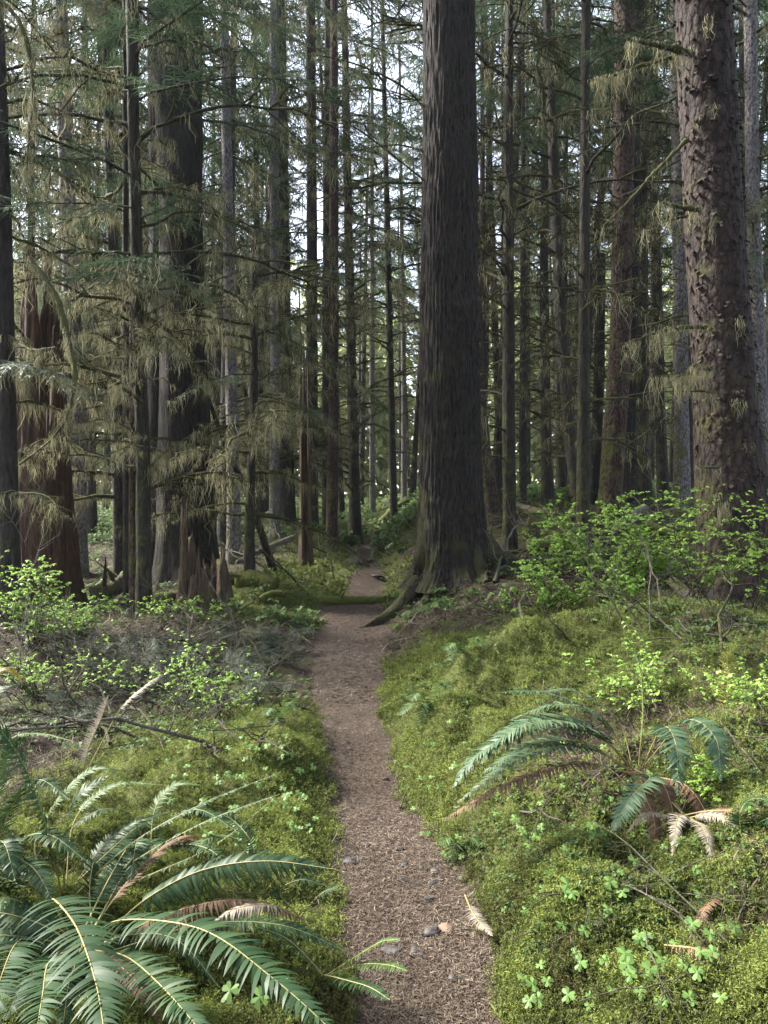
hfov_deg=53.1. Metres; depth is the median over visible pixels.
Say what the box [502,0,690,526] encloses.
conifer tree
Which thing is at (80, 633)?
fallen log
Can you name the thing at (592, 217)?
conifer tree
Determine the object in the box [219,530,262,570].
fallen branch
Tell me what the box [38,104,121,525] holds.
conifer tree
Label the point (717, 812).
sword fern
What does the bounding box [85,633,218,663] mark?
fallen bough
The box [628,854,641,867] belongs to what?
clover plant
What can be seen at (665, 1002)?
clover plant
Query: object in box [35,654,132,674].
fallen branch
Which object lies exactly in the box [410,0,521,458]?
conifer tree
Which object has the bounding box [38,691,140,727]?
fallen branch
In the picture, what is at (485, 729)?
dry twig
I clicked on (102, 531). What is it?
undergrowth
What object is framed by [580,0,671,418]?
conifer tree
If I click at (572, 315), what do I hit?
conifer tree
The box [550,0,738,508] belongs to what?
conifer tree
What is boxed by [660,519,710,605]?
fallen branch
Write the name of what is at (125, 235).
conifer tree
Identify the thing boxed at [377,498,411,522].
fallen log
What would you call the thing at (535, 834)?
clover plant
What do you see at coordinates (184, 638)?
fallen branch
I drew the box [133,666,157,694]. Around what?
fallen branch
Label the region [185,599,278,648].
fallen branch
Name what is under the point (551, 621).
fallen branch
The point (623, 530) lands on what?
fallen branch
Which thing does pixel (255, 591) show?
fallen branch
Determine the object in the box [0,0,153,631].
conifer tree
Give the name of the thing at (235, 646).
fallen branch
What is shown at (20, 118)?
conifer tree
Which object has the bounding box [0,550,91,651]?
leafy shrub
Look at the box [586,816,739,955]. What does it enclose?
dry twig
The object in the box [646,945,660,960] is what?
clover plant
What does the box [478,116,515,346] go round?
conifer tree
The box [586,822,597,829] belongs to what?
clover plant
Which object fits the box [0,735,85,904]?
sword fern
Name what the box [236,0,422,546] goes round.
conifer tree
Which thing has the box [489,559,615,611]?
leafy shrub
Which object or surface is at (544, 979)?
clover plant
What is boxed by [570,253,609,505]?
dead tree
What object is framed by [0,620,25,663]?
fallen branch
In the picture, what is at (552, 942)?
dry twig
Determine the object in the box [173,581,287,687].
fallen branch
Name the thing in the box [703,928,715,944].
clover plant
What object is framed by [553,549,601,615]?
fallen branch
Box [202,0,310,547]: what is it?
conifer tree
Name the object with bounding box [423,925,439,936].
stone
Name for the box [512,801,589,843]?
fallen branch
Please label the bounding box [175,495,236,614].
stump
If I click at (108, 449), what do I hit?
conifer tree
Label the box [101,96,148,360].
conifer tree
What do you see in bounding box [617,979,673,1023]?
dry twig
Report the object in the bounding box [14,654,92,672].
fallen branch
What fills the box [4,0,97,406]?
conifer tree
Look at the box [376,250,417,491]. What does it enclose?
conifer tree
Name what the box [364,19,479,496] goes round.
conifer tree
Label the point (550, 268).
conifer tree
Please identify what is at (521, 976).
clover plant
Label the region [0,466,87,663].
fallen branch
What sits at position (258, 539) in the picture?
fallen branch
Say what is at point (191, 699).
fallen branch
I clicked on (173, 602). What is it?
fallen branch
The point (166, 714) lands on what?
fallen branch
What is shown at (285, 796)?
clover plant
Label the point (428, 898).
stone
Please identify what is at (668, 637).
fallen branch
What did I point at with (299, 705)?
fallen branch
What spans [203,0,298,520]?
conifer tree
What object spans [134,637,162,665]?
fallen branch
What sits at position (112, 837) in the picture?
sword fern
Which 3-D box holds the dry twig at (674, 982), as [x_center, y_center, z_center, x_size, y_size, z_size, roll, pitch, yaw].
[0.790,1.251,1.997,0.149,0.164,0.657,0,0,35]
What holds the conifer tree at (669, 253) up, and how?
on the ground
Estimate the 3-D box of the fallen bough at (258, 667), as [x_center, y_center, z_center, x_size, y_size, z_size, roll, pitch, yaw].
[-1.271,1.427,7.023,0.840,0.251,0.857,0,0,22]
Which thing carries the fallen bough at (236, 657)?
on the fallen branch at (209, 673)
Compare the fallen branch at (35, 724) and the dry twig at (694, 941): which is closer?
the dry twig at (694, 941)
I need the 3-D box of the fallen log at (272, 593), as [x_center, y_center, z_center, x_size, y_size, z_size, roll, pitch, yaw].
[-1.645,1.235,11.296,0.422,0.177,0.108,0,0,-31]
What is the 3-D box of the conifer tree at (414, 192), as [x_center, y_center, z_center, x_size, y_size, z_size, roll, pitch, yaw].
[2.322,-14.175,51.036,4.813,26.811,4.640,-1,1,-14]
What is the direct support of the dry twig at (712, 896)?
on the moss carpet
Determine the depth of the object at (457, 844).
3.28 m
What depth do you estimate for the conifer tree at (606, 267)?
57.22 m
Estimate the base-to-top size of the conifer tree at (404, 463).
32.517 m
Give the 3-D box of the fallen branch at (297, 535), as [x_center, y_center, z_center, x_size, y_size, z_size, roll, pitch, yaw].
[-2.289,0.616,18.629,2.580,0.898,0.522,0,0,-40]
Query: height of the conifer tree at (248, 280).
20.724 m
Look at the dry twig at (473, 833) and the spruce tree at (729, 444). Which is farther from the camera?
the spruce tree at (729, 444)
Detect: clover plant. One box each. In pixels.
[199,797,206,807]
[221,981,238,1008]
[224,770,231,777]
[250,986,268,1010]
[281,792,289,799]
[281,800,288,808]
[510,814,519,821]
[517,972,527,987]
[520,905,530,915]
[522,993,535,1007]
[525,976,538,991]
[529,832,540,842]
[532,991,544,1008]
[535,960,544,968]
[537,823,544,831]
[541,976,552,986]
[556,919,567,931]
[560,845,569,857]
[561,876,575,897]
[562,986,574,1003]
[565,888,578,907]
[570,947,580,957]
[574,953,587,973]
[578,924,589,936]
[584,1002,595,1011]
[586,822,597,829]
[589,829,597,837]
[598,954,610,967]
[603,904,612,912]
[604,875,617,887]
[606,985,615,998]
[614,887,628,902]
[617,869,624,874]
[617,946,632,962]
[618,956,636,972]
[622,968,636,983]
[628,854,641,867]
[632,928,644,938]
[632,935,645,951]
[633,986,645,999]
[641,930,652,941]
[641,959,659,980]
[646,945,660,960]
[654,997,666,1010]
[656,956,668,969]
[659,996,671,1013]
[669,939,679,948]
[677,958,688,970]
[682,989,697,1006]
[684,916,699,931]
[689,964,704,981]
[691,835,701,842]
[692,865,700,873]
[693,888,705,898]
[695,946,705,958]
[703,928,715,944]
[703,954,713,961]
[704,944,718,958]
[712,991,727,1003]
[718,923,728,930]
[727,919,741,936]
[743,806,753,816]
[755,925,764,944]
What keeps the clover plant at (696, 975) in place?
on the ground
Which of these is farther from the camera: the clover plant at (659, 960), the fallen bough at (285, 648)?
the fallen bough at (285, 648)
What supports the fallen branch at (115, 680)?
on the ground
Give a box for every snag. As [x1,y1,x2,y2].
[16,226,88,607]
[298,281,314,565]
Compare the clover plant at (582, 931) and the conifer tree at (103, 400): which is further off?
the conifer tree at (103, 400)
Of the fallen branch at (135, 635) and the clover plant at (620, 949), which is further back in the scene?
the fallen branch at (135, 635)
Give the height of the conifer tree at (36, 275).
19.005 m
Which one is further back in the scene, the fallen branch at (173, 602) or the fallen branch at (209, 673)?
the fallen branch at (173, 602)
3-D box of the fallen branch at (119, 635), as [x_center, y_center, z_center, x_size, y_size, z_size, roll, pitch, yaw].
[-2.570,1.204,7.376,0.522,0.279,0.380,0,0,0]
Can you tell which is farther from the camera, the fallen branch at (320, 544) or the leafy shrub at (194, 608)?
the fallen branch at (320, 544)
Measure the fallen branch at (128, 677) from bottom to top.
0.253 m
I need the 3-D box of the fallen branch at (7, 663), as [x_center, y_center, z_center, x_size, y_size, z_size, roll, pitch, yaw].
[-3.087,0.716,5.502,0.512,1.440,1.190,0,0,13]
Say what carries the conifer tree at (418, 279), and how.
on the ground
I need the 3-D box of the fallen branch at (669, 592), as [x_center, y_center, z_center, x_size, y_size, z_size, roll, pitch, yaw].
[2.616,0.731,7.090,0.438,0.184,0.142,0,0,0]
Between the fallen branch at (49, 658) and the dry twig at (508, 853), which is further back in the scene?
the fallen branch at (49, 658)
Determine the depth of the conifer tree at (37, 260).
56.06 m
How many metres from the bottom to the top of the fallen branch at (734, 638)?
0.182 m
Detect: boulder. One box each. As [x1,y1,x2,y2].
[347,557,368,564]
[370,574,382,577]
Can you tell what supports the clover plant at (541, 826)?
on the ground
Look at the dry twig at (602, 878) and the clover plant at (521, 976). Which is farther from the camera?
the dry twig at (602, 878)
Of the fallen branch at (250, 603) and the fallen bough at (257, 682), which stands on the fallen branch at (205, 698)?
the fallen bough at (257, 682)
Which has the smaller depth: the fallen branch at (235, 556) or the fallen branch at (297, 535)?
the fallen branch at (235, 556)
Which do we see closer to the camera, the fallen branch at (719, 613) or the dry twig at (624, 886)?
the dry twig at (624, 886)
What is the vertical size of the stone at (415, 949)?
0.019 m
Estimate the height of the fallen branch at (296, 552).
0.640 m
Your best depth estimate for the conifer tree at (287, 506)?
23.80 m
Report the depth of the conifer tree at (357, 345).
60.00 m
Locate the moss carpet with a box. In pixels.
[0,489,767,1023]
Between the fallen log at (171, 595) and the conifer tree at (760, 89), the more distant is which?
the conifer tree at (760, 89)
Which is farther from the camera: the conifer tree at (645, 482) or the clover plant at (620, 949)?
the conifer tree at (645, 482)
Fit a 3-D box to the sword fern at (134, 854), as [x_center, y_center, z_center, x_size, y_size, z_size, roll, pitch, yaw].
[-0.859,1.274,2.877,0.535,0.264,0.769,0,0,-32]
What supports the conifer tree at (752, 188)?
on the ground
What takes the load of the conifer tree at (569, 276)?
on the ground
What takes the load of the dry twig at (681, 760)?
on the ground
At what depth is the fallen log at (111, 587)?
11.04 m
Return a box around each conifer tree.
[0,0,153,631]
[0,0,356,615]
[3,0,57,353]
[4,0,26,285]
[4,0,72,354]
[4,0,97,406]
[4,0,207,576]
[5,0,76,230]
[5,0,246,574]
[7,0,146,532]
[8,8,79,284]
[10,129,42,359]
[11,155,61,315]
[13,180,92,348]
[13,180,108,350]
[16,0,206,608]
[16,30,104,318]
[18,0,376,589]
[26,4,148,471]
[28,0,230,611]
[32,0,148,540]
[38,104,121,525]
[46,43,145,508]
[56,18,205,284]
[77,0,306,298]
[79,177,129,470]
[98,0,160,566]
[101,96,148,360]
[105,239,374,574]
[118,0,377,564]
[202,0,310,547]
[202,1,323,518]
[202,7,290,433]
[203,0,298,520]
[203,0,347,539]
[203,93,269,488]
[203,113,295,472]
[204,102,321,379]
[204,132,250,396]
[204,233,216,367]
[208,0,339,528]
[209,2,319,512]
[211,37,306,454]
[216,0,376,534]
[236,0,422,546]
[237,0,398,528]
[239,0,422,543]
[261,0,422,522]
[282,0,403,530]
[287,1,373,518]
[298,0,542,635]
[302,211,376,400]
[316,0,421,511]
[318,0,681,554]
[318,78,419,504]
[339,282,382,434]
[341,206,396,466]
[343,3,422,498]
[362,185,419,492]
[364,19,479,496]
[371,16,422,394]
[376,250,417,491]
[382,107,422,414]
[392,113,496,381]
[398,201,420,383]
[398,295,419,355]
[401,0,612,494]
[408,0,674,512]
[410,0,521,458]
[412,0,542,406]
[475,0,744,554]
[475,1,658,503]
[475,73,502,528]
[476,0,578,501]
[476,12,540,454]
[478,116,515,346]
[479,7,571,488]
[479,25,578,485]
[481,0,597,504]
[487,0,667,490]
[490,137,552,442]
[493,0,611,485]
[494,0,767,505]
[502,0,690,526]
[515,132,607,325]
[519,0,601,486]
[529,0,669,500]
[530,148,579,455]
[531,171,609,356]
[538,0,610,483]
[538,177,608,423]
[538,189,609,416]
[540,0,762,494]
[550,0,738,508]
[559,0,610,435]
[569,68,671,453]
[574,8,671,436]
[575,0,767,510]
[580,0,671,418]
[592,0,767,465]
[593,134,665,422]
[601,199,649,315]
[605,125,671,388]
[608,1,672,479]
[611,0,767,496]
[641,0,767,324]
[648,127,673,445]
[649,109,673,482]
[650,23,764,413]
[651,0,767,442]
[660,162,766,305]
[663,276,672,360]
[667,14,767,291]
[736,0,767,375]
[738,12,767,301]
[738,12,767,363]
[758,12,767,387]
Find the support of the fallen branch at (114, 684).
on the ground
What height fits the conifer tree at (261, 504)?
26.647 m
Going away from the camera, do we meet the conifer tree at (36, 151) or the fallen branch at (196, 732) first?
the fallen branch at (196, 732)
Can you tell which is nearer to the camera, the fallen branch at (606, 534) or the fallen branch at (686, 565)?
the fallen branch at (686, 565)
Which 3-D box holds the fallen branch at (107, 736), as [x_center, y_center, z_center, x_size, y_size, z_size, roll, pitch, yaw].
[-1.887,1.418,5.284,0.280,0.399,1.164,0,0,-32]
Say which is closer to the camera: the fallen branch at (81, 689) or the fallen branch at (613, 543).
the fallen branch at (81, 689)
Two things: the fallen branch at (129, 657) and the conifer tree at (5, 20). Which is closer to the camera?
the fallen branch at (129, 657)
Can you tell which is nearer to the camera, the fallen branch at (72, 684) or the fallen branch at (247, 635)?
the fallen branch at (72, 684)
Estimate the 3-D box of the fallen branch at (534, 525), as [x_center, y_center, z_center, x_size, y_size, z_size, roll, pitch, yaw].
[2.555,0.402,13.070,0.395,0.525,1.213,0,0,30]
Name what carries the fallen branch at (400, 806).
on the ground
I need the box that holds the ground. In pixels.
[0,489,767,1023]
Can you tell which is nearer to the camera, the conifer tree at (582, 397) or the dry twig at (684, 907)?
the dry twig at (684, 907)
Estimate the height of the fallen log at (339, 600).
0.472 m
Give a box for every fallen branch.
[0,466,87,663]
[0,594,77,655]
[0,599,119,685]
[0,609,52,660]
[0,609,158,680]
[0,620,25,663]
[0,634,92,667]
[0,652,30,691]
[0,692,204,746]
[1,674,35,697]
[2,660,45,684]
[2,708,120,733]
[4,711,51,753]
[5,591,38,694]
[7,583,80,643]
[12,525,61,673]
[13,695,88,727]
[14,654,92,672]
[17,582,113,666]
[20,620,82,712]
[21,655,86,671]
[23,591,134,610]
[23,666,145,698]
[26,638,100,698]
[32,616,72,656]
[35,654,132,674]
[35,665,129,692]
[37,629,113,721]
[38,686,128,706]
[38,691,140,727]
[41,610,96,679]
[45,603,140,677]
[52,634,182,702]
[53,680,81,712]
[54,631,101,672]
[57,707,191,724]
[60,621,201,708]
[61,608,132,698]
[65,624,107,681]
[67,634,150,662]
[68,588,131,661]
[68,715,146,743]
[74,614,123,699]
[74,689,122,733]
[78,659,144,698]
[78,667,146,702]
[80,742,134,753]
[84,683,130,744]
[90,595,147,657]
[91,661,188,683]
[92,659,142,691]
[93,663,182,693]
[93,688,157,704]
[98,615,165,622]
[99,623,141,645]
[105,716,146,734]
[106,641,144,684]
[107,628,146,697]
[109,627,181,652]
[113,597,144,644]
[116,665,177,721]
[118,662,184,709]
[123,708,270,753]
[124,674,261,713]
[125,622,210,666]
[128,595,214,629]
[128,648,193,675]
[129,689,194,752]
[131,652,204,712]
[133,567,208,641]
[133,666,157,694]
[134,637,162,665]
[135,545,190,634]
[148,622,205,664]
[149,617,208,677]
[150,609,189,637]
[151,532,219,560]
[155,606,187,660]
[159,568,217,681]
[159,581,252,635]
[160,602,214,674]
[168,606,210,641]
[172,613,196,634]
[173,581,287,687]
[175,658,242,678]
[175,686,218,701]
[176,653,282,743]
[177,606,215,704]
[178,682,240,730]
[180,683,227,717]
[181,616,226,624]
[182,727,239,765]
[183,663,247,716]
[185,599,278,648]
[195,631,241,665]
[201,654,257,693]
[203,560,263,652]
[203,589,270,632]
[205,645,316,675]
[209,625,250,701]
[212,709,239,742]
[216,518,284,573]
[218,543,263,567]
[218,599,277,670]
[218,712,295,753]
[219,518,286,552]
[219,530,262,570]
[219,539,266,567]
[222,606,259,648]
[224,517,297,552]
[227,588,265,624]
[236,587,274,599]
[251,642,304,689]
[255,522,281,558]
[255,542,299,588]
[262,524,326,552]
[263,677,284,694]
[266,692,311,719]
[273,544,329,559]
[274,672,323,692]
[288,518,335,553]
[304,549,351,578]
[381,567,499,586]
[399,781,410,807]
[484,489,542,581]
[486,510,529,525]
[488,490,609,527]
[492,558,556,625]
[496,982,507,1011]
[500,549,548,569]
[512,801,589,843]
[516,497,550,517]
[517,461,590,557]
[519,522,536,549]
[533,504,628,633]
[535,564,581,604]
[535,611,567,638]
[540,511,617,546]
[542,609,582,635]
[545,503,642,628]
[545,531,620,551]
[547,540,686,577]
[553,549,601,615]
[557,508,609,544]
[557,546,685,623]
[559,452,687,567]
[564,520,606,553]
[565,491,575,504]
[569,513,639,612]
[573,538,651,550]
[578,577,688,644]
[580,541,681,561]
[596,574,664,625]
[603,497,636,541]
[606,533,648,629]
[625,572,696,611]
[626,492,649,514]
[628,516,664,634]
[633,635,708,650]
[637,542,661,607]
[642,485,692,513]
[642,558,692,577]
[644,584,692,600]
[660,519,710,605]
[663,553,721,602]
[670,609,696,637]
[690,596,740,625]
[703,633,767,641]
[710,565,735,609]
[717,529,767,662]
[721,610,755,638]
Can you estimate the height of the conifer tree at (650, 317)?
22.218 m
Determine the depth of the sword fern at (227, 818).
2.75 m
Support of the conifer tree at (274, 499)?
on the ground
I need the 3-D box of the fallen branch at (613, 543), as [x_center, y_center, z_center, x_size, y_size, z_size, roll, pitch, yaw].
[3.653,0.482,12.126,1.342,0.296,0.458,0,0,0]
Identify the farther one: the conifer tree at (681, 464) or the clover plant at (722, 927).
the conifer tree at (681, 464)
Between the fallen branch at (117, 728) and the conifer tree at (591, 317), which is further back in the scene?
the conifer tree at (591, 317)
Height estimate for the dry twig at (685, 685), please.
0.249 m
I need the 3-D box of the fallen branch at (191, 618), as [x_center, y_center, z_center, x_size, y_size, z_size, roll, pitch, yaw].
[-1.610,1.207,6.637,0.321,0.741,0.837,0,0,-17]
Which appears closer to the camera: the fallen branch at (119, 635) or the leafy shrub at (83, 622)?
the fallen branch at (119, 635)
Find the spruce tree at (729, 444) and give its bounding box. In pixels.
[579,0,767,605]
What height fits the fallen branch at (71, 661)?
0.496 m
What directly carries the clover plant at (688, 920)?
on the ground
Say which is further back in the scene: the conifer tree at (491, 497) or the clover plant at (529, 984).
the conifer tree at (491, 497)
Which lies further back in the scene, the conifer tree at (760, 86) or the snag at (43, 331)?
the conifer tree at (760, 86)
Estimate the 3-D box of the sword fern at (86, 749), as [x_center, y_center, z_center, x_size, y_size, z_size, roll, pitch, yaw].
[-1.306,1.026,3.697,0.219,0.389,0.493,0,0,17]
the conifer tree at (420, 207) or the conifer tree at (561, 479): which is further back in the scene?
the conifer tree at (420, 207)
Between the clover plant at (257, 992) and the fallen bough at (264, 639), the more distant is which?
the fallen bough at (264, 639)
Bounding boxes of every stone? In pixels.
[343,857,355,863]
[381,945,401,954]
[395,846,403,850]
[410,946,418,954]
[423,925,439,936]
[424,896,434,901]
[428,880,436,885]
[438,923,453,933]
[448,974,456,980]
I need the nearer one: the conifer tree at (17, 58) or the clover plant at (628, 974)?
the clover plant at (628, 974)
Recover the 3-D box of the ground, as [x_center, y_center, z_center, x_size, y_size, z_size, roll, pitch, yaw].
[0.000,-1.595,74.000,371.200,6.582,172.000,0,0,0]
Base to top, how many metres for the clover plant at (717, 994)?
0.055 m
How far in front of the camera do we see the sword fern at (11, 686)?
3.54 m
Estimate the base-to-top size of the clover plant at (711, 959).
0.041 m
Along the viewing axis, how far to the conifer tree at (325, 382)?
24.89 m
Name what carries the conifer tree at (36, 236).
on the ground
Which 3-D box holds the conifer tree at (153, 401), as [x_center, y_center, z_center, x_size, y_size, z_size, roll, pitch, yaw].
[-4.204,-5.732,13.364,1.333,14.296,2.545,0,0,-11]
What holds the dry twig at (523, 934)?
on the ground
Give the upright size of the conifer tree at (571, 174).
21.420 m
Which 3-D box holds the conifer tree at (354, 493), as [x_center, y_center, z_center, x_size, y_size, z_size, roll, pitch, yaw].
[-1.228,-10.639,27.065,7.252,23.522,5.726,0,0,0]
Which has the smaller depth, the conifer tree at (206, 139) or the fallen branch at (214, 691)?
the fallen branch at (214, 691)
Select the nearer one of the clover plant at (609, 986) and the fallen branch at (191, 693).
the clover plant at (609, 986)
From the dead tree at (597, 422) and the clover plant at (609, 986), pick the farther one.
the dead tree at (597, 422)
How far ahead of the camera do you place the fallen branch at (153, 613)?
8.80 m
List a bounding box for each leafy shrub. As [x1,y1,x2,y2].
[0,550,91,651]
[0,626,141,702]
[44,588,133,645]
[84,616,225,712]
[130,591,240,621]
[171,646,283,722]
[311,616,324,628]
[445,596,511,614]
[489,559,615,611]
[512,493,633,583]
[562,616,689,722]
[575,551,653,605]
[591,490,691,588]
[634,481,764,601]
[653,752,739,815]
[668,651,767,729]
[688,484,767,611]
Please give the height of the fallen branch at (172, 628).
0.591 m
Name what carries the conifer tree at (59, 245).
on the ground
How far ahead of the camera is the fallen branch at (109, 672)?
6.60 m
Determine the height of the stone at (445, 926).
0.025 m
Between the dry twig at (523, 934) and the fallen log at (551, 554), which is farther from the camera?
the fallen log at (551, 554)
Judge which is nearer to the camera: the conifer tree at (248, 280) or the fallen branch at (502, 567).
the fallen branch at (502, 567)
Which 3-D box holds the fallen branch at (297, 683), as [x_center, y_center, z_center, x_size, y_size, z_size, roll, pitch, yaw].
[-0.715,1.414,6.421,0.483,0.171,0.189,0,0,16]
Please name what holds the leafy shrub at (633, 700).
on the ground
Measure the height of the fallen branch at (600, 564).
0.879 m
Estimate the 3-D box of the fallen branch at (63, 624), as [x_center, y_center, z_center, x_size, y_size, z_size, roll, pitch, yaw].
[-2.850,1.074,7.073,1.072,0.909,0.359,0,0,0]
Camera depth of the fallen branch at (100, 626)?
6.65 m
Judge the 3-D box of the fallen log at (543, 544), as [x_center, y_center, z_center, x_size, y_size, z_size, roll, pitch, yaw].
[3.103,0.420,12.532,1.578,0.737,0.566,0,0,-7]
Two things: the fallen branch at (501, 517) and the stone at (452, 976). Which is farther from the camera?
the fallen branch at (501, 517)
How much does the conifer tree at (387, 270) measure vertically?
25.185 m
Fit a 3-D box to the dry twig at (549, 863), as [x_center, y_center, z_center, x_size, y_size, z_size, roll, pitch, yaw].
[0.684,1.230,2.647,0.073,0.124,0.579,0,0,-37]
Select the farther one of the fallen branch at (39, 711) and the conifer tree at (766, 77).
the conifer tree at (766, 77)
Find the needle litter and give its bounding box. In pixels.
[0,495,767,1023]
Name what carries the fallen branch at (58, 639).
on the ground
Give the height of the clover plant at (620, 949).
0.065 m
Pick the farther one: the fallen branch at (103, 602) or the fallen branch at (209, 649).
the fallen branch at (103, 602)
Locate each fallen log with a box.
[25,625,94,646]
[89,556,122,602]
[133,590,176,608]
[229,563,278,590]
[236,535,296,563]
[258,590,285,601]
[319,578,398,604]
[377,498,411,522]
[516,502,575,519]
[526,517,617,555]
[535,549,566,562]
[591,555,629,577]
[610,504,647,529]
[643,519,693,540]
[668,572,714,600]
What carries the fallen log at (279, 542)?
on the ground
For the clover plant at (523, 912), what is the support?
on the ground
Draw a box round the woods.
[13,212,764,499]
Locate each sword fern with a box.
[0,667,70,756]
[0,719,278,905]
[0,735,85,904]
[0,835,350,1023]
[70,779,239,885]
[77,676,159,771]
[195,811,257,870]
[215,877,339,920]
[250,925,407,1000]
[259,699,298,730]
[340,535,365,551]
[368,537,395,560]
[385,540,414,553]
[399,679,452,725]
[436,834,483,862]
[443,625,734,847]
[443,634,487,660]
[464,894,492,935]
[616,768,744,860]
[664,927,729,975]
[695,898,725,928]
[699,795,767,885]
[716,645,761,707]
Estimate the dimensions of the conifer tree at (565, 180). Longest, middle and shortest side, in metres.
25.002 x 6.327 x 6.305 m
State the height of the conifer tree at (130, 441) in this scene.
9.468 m
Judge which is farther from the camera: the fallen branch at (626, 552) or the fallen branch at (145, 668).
the fallen branch at (626, 552)
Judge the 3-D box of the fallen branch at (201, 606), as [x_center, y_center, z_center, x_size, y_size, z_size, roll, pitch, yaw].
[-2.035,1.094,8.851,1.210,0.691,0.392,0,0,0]
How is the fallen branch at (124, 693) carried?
on the ground
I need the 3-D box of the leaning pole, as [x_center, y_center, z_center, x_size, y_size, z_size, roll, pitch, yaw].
[-2.606,-0.408,14.035,0.224,3.267,2.280,0,0,23]
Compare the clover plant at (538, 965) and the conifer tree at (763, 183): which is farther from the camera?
the conifer tree at (763, 183)
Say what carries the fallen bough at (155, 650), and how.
on the fallen bough at (160, 643)
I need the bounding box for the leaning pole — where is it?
[209,396,277,572]
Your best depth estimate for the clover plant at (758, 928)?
2.22 m
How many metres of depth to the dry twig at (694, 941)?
2.29 m
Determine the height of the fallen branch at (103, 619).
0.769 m
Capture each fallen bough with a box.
[0,688,132,716]
[44,693,113,722]
[48,634,133,662]
[60,634,182,700]
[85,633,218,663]
[90,650,172,693]
[93,627,207,652]
[101,651,219,685]
[130,623,217,663]
[157,667,293,711]
[162,640,316,698]
[170,646,284,678]
[171,643,274,680]
[198,646,276,684]
[199,621,274,643]
[207,636,313,670]
[244,625,324,649]
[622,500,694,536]
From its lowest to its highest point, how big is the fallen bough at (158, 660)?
0.495 m
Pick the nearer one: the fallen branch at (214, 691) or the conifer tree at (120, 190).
the fallen branch at (214, 691)
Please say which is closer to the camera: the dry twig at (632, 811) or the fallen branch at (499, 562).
the dry twig at (632, 811)
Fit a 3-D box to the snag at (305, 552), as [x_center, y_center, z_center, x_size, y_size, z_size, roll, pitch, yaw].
[-1.711,-1.882,17.010,0.468,6.508,0.440,0,0,0]
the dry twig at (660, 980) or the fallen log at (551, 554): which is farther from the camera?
the fallen log at (551, 554)
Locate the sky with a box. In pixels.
[4,0,767,493]
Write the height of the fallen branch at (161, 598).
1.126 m
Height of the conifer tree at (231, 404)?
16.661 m
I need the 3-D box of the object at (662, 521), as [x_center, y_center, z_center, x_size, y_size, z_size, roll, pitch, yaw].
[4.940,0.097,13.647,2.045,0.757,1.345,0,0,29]
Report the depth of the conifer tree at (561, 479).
26.95 m
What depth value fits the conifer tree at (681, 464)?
17.88 m
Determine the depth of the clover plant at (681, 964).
2.15 m
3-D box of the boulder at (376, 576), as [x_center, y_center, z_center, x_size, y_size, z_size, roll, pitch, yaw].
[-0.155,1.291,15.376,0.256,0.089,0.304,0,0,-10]
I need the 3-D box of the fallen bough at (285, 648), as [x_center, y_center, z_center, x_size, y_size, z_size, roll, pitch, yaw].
[-1.110,1.370,7.378,1.067,0.249,0.695,0,0,-28]
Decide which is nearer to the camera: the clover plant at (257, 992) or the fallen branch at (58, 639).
the clover plant at (257, 992)
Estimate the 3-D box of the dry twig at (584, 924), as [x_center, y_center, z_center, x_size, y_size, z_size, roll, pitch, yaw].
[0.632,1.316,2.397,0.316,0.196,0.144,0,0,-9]
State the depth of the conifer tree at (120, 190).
27.71 m
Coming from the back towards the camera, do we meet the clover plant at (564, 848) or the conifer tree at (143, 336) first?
the conifer tree at (143, 336)
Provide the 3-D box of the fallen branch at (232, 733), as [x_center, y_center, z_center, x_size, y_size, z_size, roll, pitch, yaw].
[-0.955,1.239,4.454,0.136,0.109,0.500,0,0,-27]
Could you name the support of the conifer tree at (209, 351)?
on the ground
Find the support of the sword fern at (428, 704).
on the ground
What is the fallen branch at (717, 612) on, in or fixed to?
on the ground
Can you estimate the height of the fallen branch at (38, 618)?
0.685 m
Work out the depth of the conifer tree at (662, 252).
29.87 m
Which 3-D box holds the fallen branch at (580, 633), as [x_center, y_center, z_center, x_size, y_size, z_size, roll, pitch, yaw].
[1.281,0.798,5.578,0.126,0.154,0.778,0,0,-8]
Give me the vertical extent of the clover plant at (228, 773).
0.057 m
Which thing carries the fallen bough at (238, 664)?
on the fallen bough at (258, 667)
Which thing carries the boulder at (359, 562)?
on the ground
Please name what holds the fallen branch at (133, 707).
on the ground
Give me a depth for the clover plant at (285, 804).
3.52 m
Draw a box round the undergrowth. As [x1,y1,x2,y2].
[0,479,767,966]
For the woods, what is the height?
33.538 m
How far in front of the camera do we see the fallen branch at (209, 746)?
3.93 m
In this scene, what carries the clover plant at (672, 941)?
on the ground
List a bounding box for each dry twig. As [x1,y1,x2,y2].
[444,828,514,842]
[455,720,534,734]
[495,819,515,901]
[503,866,633,957]
[505,785,564,878]
[509,931,537,940]
[513,893,564,910]
[519,880,561,897]
[523,825,650,913]
[538,898,617,951]
[543,932,563,970]
[550,868,659,904]
[560,827,695,909]
[564,712,613,756]
[579,920,753,1001]
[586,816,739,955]
[588,820,626,875]
[589,751,632,792]
[595,867,728,949]
[603,765,730,854]
[617,767,667,835]
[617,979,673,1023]
[632,937,711,1023]
[643,929,690,1022]
[645,747,734,772]
[646,869,711,933]
[648,657,708,712]
[659,798,767,881]
[661,898,709,964]
[680,878,767,903]
[701,699,758,769]
[735,720,767,724]
[735,862,767,925]
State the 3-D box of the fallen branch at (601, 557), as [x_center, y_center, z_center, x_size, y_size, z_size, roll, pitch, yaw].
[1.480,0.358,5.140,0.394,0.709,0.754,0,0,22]
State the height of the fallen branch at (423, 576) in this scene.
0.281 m
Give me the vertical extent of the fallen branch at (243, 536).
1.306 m

